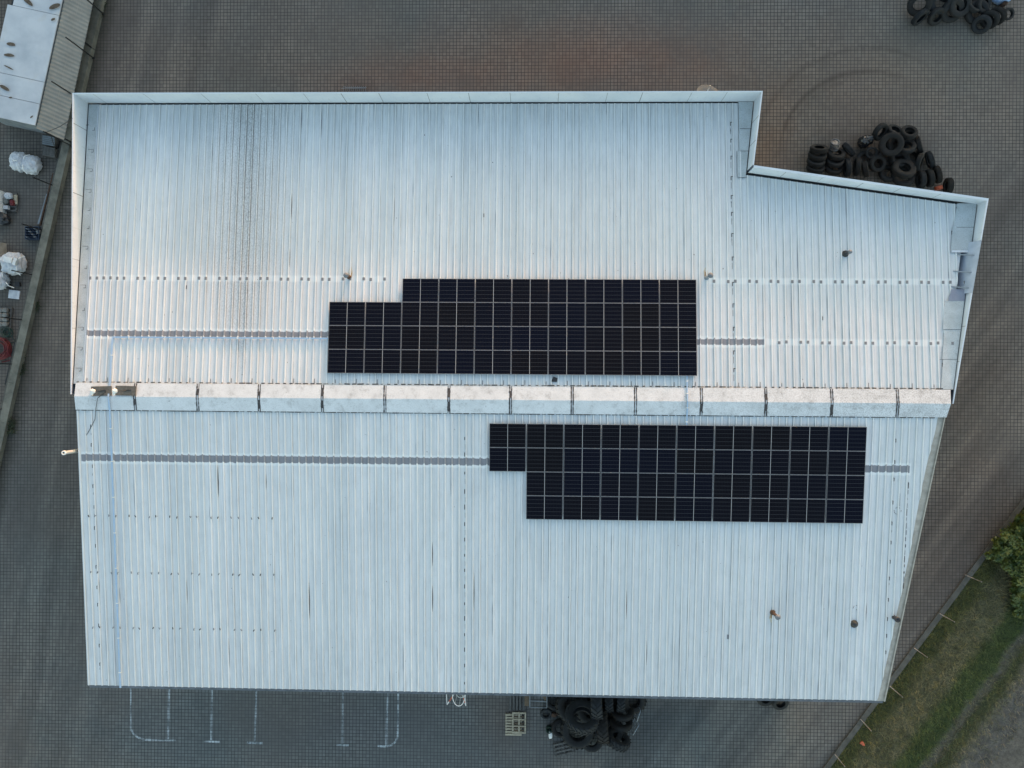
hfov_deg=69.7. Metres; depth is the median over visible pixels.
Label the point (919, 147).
tyre
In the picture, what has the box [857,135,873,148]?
plastic sheet
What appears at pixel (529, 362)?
solar panel
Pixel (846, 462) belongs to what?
solar panel
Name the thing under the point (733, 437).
solar panel
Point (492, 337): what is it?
solar panel
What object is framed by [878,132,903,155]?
tyre
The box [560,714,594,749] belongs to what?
tyre
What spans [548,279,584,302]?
solar panel
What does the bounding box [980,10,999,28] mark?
tyre
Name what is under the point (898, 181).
tyre
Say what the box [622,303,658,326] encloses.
solar panel
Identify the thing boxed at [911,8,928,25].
tyre
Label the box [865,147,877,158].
tyre
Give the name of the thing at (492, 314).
solar panel
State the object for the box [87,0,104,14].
fence post
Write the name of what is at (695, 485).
solar panel
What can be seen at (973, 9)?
tyre
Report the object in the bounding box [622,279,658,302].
solar panel
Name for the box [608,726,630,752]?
tyre
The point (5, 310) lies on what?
stone block
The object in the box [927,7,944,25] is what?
tyre
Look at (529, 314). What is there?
solar panel
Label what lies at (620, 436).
solar panel
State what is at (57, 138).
fence post
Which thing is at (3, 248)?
tan cabinet
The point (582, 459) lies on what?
solar panel
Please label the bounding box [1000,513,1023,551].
bush
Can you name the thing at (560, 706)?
tyre
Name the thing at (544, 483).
solar panel
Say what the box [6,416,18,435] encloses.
weed tuft
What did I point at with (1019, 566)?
bush
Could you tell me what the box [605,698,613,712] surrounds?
tyre
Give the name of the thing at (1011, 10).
tyre
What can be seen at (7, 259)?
foam block
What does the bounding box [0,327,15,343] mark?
hose coil
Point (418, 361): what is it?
solar panel
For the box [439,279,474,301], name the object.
solar panel
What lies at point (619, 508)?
solar panel
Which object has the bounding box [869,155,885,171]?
tyre
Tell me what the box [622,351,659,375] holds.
solar panel
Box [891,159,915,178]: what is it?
tyre
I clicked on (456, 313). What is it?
solar panel
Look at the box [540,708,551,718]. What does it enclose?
tyre
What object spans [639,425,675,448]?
solar panel
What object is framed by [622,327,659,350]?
solar panel
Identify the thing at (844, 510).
solar panel
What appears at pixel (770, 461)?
solar panel
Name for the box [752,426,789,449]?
solar panel
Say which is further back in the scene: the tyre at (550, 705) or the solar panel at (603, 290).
the tyre at (550, 705)
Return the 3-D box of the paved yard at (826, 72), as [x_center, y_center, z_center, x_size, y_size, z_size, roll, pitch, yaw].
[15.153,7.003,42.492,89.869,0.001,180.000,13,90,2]
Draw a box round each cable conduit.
[107,336,327,687]
[685,376,688,424]
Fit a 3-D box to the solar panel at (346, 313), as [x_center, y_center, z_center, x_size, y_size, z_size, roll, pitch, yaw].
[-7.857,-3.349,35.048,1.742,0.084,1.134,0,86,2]
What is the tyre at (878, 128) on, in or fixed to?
on the paved yard at (826, 72)
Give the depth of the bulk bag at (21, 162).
42.95 m
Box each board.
[8,290,19,298]
[13,195,17,203]
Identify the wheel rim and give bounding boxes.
[829,142,839,151]
[830,139,839,147]
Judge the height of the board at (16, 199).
0.076 m
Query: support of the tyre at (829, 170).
on the paved yard at (826, 72)
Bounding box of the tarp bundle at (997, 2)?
[992,0,1009,4]
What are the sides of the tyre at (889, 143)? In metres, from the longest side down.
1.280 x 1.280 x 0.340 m
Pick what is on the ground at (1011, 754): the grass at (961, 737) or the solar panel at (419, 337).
the grass at (961, 737)
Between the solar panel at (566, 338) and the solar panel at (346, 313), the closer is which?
the solar panel at (566, 338)
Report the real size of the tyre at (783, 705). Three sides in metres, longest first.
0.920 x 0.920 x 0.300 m
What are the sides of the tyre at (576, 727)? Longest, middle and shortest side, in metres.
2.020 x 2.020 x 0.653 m
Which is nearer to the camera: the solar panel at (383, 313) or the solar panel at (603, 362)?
the solar panel at (603, 362)
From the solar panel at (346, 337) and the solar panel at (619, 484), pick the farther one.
the solar panel at (346, 337)
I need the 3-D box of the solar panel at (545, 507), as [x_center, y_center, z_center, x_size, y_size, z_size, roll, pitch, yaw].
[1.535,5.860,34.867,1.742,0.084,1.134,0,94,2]
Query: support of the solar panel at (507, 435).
on the warehouse
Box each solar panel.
[327,349,363,372]
[328,325,364,348]
[329,302,365,325]
[364,349,400,373]
[365,302,401,325]
[365,326,400,349]
[401,326,437,349]
[401,350,437,373]
[402,279,438,301]
[402,302,437,325]
[437,350,473,373]
[438,302,474,325]
[438,326,474,349]
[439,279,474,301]
[474,326,510,349]
[474,350,510,373]
[475,279,511,302]
[475,302,511,325]
[489,423,525,447]
[489,447,525,471]
[511,326,547,350]
[511,350,547,374]
[512,279,548,302]
[512,303,547,326]
[526,424,563,447]
[526,448,562,471]
[526,472,562,495]
[526,496,562,519]
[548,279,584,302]
[548,303,584,326]
[548,327,584,350]
[548,351,584,374]
[563,448,600,471]
[563,472,599,495]
[563,496,599,519]
[564,424,600,447]
[585,279,621,302]
[585,303,621,326]
[585,327,621,350]
[585,351,621,374]
[600,473,637,496]
[600,496,636,520]
[601,424,638,448]
[601,449,637,472]
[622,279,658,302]
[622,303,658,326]
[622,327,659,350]
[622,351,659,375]
[637,497,674,520]
[638,449,675,472]
[638,473,674,496]
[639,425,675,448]
[659,280,695,303]
[659,303,696,327]
[660,327,696,351]
[660,351,696,375]
[675,473,712,497]
[675,497,711,521]
[676,425,713,449]
[676,449,713,473]
[712,498,749,521]
[713,450,751,473]
[713,474,750,497]
[714,425,751,449]
[750,474,788,498]
[750,498,787,522]
[751,450,789,474]
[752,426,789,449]
[787,499,825,522]
[788,475,826,498]
[789,450,827,474]
[790,426,828,450]
[825,499,863,523]
[826,475,864,499]
[827,451,865,474]
[828,427,866,450]
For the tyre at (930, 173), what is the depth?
41.42 m
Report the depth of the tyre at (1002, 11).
41.32 m
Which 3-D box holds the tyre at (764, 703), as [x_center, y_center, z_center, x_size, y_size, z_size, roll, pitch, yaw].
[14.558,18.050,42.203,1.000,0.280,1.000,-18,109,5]
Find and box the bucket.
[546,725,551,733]
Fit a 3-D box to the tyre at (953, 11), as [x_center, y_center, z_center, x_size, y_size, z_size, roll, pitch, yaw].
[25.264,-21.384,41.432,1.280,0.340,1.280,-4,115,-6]
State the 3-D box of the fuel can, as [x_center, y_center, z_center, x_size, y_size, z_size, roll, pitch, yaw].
[-29.574,-10.729,43.501,0.200,0.216,0.300,-5,90,2]
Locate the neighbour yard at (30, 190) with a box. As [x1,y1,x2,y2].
[0,0,60,406]
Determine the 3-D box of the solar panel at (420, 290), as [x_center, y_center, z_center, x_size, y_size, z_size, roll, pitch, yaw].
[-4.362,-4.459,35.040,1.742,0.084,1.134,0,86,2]
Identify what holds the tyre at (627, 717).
on the paved yard at (826, 72)
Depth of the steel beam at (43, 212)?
43.53 m
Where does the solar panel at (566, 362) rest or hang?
on the warehouse
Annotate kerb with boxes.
[823,497,1023,767]
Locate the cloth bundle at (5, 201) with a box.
[3,197,8,203]
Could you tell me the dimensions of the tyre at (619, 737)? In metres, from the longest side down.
1.548 x 1.548 x 0.497 m
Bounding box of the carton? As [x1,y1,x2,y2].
[3,205,9,209]
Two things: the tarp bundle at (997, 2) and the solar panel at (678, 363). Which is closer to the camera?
the solar panel at (678, 363)
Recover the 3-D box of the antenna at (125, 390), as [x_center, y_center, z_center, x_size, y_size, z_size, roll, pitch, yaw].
[-18.403,0.320,34.465,0.989,1.095,0.480,0,90,2]
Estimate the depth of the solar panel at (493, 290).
34.90 m
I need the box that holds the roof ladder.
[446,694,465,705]
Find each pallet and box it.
[0,307,13,327]
[5,193,17,211]
[505,713,521,735]
[512,711,525,733]
[553,741,573,756]
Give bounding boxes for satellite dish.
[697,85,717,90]
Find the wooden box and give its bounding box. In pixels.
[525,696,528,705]
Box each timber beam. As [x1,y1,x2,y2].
[509,696,511,710]
[512,696,514,710]
[516,696,517,710]
[522,696,524,710]
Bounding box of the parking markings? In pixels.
[130,688,398,747]
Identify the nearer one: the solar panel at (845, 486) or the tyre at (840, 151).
the solar panel at (845, 486)
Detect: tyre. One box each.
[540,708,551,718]
[545,696,554,709]
[551,718,562,736]
[555,697,587,721]
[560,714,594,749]
[565,698,599,736]
[576,697,608,722]
[581,730,601,752]
[590,697,602,719]
[597,706,609,744]
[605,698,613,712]
[607,716,624,745]
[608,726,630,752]
[610,713,632,732]
[611,704,633,721]
[616,698,625,711]
[625,698,646,714]
[757,701,772,705]
[772,701,788,709]
[806,154,825,167]
[806,160,824,173]
[808,151,826,161]
[809,144,828,153]
[824,160,842,175]
[825,154,844,167]
[827,148,845,160]
[842,142,855,156]
[843,159,851,176]
[853,157,860,175]
[857,151,872,167]
[861,161,868,177]
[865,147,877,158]
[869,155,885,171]
[872,123,888,140]
[877,151,890,164]
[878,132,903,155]
[878,165,892,181]
[886,138,909,157]
[887,124,900,133]
[889,153,907,167]
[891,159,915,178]
[891,166,915,186]
[900,125,917,139]
[900,140,916,153]
[904,131,917,143]
[907,0,932,16]
[907,149,918,163]
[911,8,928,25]
[915,136,923,153]
[915,153,924,171]
[915,170,926,188]
[925,151,935,168]
[925,169,934,186]
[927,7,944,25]
[929,0,951,13]
[932,165,942,183]
[939,0,964,22]
[942,177,953,192]
[948,0,971,17]
[964,0,989,23]
[965,0,979,13]
[971,14,991,33]
[975,0,990,13]
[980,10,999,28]
[989,6,1006,24]
[1005,7,1014,20]
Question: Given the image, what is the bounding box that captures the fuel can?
[10,200,15,205]
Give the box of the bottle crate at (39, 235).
[25,226,40,239]
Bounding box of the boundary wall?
[0,0,105,466]
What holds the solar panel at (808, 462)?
on the warehouse
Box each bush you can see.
[984,536,1023,576]
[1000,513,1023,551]
[1009,577,1023,610]
[1012,550,1023,586]
[1012,603,1023,618]
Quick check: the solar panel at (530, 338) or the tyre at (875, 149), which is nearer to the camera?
the solar panel at (530, 338)
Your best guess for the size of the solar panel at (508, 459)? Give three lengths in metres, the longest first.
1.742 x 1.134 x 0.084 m
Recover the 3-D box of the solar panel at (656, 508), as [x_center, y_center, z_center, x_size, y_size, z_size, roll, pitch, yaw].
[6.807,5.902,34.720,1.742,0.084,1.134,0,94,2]
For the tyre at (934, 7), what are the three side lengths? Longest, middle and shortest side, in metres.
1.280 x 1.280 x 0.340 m
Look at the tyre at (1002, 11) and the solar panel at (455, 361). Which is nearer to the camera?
the solar panel at (455, 361)
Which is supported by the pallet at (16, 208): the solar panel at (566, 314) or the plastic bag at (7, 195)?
the plastic bag at (7, 195)
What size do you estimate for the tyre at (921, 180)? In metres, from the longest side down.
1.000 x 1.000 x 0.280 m
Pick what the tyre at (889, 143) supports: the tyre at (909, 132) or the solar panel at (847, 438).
the tyre at (909, 132)
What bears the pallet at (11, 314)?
on the neighbour yard at (30, 190)
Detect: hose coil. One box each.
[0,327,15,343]
[0,337,11,362]
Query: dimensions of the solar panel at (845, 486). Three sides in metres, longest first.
1.742 x 1.134 x 0.084 m
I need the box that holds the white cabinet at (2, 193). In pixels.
[0,190,6,213]
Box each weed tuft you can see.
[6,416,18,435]
[20,362,26,375]
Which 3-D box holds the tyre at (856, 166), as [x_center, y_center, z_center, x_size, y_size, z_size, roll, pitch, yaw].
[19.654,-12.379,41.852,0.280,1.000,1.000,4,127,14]
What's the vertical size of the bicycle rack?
0.340 m
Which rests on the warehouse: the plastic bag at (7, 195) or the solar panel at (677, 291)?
the solar panel at (677, 291)
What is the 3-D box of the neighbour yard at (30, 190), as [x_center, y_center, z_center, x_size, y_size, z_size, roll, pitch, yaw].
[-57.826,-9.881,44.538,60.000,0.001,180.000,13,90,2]
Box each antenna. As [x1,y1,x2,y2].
[90,386,111,395]
[112,386,135,395]
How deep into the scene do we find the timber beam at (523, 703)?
42.70 m
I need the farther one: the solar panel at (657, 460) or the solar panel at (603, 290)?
the solar panel at (603, 290)
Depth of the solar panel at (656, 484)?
34.59 m
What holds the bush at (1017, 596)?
on the ground at (1011, 754)
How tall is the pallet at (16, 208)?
0.134 m
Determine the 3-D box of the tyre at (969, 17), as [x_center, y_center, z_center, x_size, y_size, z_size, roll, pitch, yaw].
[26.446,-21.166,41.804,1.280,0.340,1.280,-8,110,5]
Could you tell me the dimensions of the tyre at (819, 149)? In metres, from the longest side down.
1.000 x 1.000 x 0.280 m
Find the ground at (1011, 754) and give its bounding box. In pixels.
[831,509,1023,767]
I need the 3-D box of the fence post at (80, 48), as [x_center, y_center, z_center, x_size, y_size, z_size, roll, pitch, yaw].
[-24.770,-19.273,42.181,0.140,2.662,0.140,0,90,2]
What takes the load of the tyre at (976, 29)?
on the paved yard at (826, 72)
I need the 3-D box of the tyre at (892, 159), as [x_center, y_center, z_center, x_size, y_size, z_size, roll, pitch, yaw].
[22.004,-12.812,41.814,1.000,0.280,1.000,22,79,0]
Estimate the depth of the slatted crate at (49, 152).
43.26 m
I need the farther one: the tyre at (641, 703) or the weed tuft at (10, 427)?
the weed tuft at (10, 427)
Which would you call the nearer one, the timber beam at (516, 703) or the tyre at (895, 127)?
the tyre at (895, 127)
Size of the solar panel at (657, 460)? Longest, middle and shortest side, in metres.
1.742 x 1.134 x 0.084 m
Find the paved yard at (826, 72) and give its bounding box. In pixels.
[0,0,1023,767]
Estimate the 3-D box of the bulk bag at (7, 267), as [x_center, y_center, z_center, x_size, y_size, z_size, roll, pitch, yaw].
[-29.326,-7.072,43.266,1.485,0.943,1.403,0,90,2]
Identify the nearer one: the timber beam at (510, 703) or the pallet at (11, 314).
the timber beam at (510, 703)
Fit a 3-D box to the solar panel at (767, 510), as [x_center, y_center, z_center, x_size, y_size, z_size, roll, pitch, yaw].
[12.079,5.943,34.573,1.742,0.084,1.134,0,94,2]
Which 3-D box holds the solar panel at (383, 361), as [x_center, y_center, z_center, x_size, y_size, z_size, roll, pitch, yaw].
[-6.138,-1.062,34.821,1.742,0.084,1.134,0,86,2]
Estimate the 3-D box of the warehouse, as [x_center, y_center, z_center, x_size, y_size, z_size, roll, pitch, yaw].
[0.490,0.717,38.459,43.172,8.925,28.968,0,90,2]
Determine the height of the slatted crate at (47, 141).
0.430 m
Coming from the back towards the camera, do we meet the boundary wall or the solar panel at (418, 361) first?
the boundary wall
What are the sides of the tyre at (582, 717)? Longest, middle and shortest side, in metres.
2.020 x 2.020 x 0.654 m
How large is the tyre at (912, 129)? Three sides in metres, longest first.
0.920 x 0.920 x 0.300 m
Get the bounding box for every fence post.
[43,131,71,147]
[51,81,70,93]
[65,37,94,58]
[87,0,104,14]
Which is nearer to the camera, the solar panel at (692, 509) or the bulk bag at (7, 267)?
the solar panel at (692, 509)
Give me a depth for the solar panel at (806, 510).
34.48 m
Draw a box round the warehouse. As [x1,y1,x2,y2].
[61,91,988,702]
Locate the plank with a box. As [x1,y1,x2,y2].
[37,194,46,223]
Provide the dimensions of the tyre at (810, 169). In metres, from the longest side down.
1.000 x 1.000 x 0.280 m
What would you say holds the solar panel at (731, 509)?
on the warehouse
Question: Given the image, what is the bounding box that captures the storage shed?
[0,0,94,157]
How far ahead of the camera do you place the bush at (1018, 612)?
41.52 m
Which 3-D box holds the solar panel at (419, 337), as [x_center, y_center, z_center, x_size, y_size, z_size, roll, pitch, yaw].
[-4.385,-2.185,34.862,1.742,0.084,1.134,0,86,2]
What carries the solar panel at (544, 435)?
on the warehouse
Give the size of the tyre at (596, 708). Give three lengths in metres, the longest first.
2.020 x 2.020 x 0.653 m
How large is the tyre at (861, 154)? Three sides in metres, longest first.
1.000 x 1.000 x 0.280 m
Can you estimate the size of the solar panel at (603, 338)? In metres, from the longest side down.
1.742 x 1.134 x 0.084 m
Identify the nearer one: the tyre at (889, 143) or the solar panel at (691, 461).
the solar panel at (691, 461)
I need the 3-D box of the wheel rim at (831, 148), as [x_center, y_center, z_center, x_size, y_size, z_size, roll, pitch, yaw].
[18.291,-13.452,41.688,0.551,0.180,0.551,0,62,2]
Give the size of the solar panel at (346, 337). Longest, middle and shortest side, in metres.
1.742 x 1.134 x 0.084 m
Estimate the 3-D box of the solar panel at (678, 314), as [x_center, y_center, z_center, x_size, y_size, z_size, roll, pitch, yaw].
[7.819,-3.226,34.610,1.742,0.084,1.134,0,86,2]
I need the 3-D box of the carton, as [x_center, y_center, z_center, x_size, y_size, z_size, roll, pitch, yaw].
[-29.921,-10.447,43.501,0.260,0.236,0.200,0,90,2]
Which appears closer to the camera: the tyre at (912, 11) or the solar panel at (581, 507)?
the solar panel at (581, 507)
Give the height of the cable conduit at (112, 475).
1.264 m
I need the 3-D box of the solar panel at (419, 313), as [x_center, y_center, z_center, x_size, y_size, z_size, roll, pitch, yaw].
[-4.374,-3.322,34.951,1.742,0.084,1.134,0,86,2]
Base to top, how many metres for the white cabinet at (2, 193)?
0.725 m
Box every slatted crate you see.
[42,135,59,147]
[42,146,58,158]
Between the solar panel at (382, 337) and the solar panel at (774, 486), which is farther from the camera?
the solar panel at (382, 337)
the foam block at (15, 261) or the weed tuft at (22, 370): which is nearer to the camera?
the foam block at (15, 261)
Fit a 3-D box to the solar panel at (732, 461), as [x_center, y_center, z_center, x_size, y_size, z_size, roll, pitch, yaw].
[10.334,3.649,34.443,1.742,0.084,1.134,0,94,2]
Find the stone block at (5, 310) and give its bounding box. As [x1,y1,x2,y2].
[2,308,8,312]
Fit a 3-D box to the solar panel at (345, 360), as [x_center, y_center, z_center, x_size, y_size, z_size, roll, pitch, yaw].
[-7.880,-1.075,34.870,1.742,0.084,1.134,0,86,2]
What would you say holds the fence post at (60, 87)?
on the boundary wall
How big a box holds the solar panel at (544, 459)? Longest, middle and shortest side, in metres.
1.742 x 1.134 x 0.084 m
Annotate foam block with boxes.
[3,256,13,262]
[12,258,18,265]
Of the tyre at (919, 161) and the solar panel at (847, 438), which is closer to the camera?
the solar panel at (847, 438)
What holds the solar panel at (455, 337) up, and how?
on the warehouse
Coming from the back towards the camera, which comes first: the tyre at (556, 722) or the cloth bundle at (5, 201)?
the cloth bundle at (5, 201)
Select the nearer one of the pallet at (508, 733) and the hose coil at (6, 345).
the pallet at (508, 733)
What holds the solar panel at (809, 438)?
on the warehouse
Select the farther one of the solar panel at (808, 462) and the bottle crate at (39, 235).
the bottle crate at (39, 235)
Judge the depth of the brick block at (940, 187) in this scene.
42.00 m
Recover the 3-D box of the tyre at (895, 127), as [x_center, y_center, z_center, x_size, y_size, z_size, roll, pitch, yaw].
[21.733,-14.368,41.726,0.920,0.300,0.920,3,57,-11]
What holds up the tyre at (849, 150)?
on the paved yard at (826, 72)
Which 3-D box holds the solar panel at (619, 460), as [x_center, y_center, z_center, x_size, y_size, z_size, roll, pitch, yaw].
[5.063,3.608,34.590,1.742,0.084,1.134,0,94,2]
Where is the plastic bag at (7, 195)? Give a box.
[4,192,12,198]
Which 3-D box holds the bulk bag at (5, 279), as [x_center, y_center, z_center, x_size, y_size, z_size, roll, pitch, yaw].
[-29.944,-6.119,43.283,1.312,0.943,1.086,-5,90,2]
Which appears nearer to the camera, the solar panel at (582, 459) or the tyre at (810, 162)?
the solar panel at (582, 459)
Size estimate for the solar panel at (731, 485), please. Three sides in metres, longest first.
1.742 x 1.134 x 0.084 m
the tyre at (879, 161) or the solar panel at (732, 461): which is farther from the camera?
the tyre at (879, 161)
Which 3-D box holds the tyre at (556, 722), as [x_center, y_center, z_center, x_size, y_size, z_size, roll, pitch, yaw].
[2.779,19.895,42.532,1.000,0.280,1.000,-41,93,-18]
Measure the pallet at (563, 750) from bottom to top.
0.134 m
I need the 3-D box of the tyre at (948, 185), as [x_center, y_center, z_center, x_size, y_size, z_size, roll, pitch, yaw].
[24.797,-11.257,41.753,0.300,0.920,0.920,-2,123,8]
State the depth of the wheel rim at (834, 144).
41.48 m
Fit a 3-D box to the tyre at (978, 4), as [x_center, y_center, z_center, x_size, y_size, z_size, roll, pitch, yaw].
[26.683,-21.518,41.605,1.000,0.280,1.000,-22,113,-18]
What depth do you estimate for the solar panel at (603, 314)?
34.67 m
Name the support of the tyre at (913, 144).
on the tyre at (889, 143)
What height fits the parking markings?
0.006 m
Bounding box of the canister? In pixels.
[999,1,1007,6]
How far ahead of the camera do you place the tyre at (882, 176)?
41.98 m
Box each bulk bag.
[0,252,26,275]
[0,271,13,289]
[9,151,42,174]
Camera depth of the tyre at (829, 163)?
41.67 m
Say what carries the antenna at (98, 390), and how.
on the warehouse
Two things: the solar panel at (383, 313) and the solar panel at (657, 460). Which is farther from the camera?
the solar panel at (383, 313)
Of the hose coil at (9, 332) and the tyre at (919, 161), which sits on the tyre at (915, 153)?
the tyre at (919, 161)
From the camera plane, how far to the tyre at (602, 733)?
40.91 m
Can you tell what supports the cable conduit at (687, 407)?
on the warehouse
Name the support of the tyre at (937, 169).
on the paved yard at (826, 72)
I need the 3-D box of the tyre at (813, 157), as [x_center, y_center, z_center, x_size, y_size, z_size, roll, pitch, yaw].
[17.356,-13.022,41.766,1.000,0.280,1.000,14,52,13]
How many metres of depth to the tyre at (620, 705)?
41.30 m
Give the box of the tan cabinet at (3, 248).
[0,242,6,256]
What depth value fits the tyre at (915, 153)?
41.96 m
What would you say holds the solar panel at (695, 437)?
on the warehouse
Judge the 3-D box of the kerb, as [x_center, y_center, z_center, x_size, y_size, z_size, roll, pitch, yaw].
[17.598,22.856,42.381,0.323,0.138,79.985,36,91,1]
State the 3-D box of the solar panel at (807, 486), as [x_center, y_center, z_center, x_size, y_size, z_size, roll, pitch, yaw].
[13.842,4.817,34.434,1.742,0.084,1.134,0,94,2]
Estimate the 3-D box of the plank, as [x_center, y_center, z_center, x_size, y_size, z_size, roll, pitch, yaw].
[-27.835,-10.386,43.661,0.200,0.061,1.862,17,90,2]
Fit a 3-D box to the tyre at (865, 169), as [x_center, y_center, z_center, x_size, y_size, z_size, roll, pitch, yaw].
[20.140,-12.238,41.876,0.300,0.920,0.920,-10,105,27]
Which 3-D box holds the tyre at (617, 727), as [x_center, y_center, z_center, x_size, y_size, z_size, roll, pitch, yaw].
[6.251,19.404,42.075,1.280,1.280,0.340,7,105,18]
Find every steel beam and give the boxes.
[5,343,14,384]
[39,173,53,225]
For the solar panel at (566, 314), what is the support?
on the warehouse
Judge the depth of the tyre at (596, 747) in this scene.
42.27 m
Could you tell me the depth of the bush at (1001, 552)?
41.10 m
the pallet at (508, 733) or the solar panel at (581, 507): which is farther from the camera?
the pallet at (508, 733)
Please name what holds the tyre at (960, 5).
on the paved yard at (826, 72)
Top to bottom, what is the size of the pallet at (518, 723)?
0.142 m
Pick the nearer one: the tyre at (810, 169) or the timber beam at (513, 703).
the tyre at (810, 169)
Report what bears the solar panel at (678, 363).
on the warehouse
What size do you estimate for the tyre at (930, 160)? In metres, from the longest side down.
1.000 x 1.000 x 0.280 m
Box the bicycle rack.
[343,86,366,90]
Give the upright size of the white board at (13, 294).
0.075 m
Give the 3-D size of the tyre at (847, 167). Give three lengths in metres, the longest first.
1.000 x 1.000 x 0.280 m
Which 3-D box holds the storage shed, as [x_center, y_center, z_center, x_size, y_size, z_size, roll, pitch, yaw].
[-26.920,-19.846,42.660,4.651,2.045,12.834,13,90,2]
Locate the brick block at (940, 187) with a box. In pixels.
[934,185,942,190]
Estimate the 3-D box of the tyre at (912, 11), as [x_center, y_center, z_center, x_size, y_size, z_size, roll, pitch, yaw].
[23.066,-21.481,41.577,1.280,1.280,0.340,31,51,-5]
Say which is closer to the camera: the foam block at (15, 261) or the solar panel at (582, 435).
the solar panel at (582, 435)
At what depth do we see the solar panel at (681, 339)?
34.48 m
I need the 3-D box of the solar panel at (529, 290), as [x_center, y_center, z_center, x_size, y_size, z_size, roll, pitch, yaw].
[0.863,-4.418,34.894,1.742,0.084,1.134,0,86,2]
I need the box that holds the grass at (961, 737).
[831,507,1023,767]
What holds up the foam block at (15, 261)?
in the bulk bag at (7, 267)
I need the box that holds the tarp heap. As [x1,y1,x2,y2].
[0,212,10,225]
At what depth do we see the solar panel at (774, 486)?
34.44 m

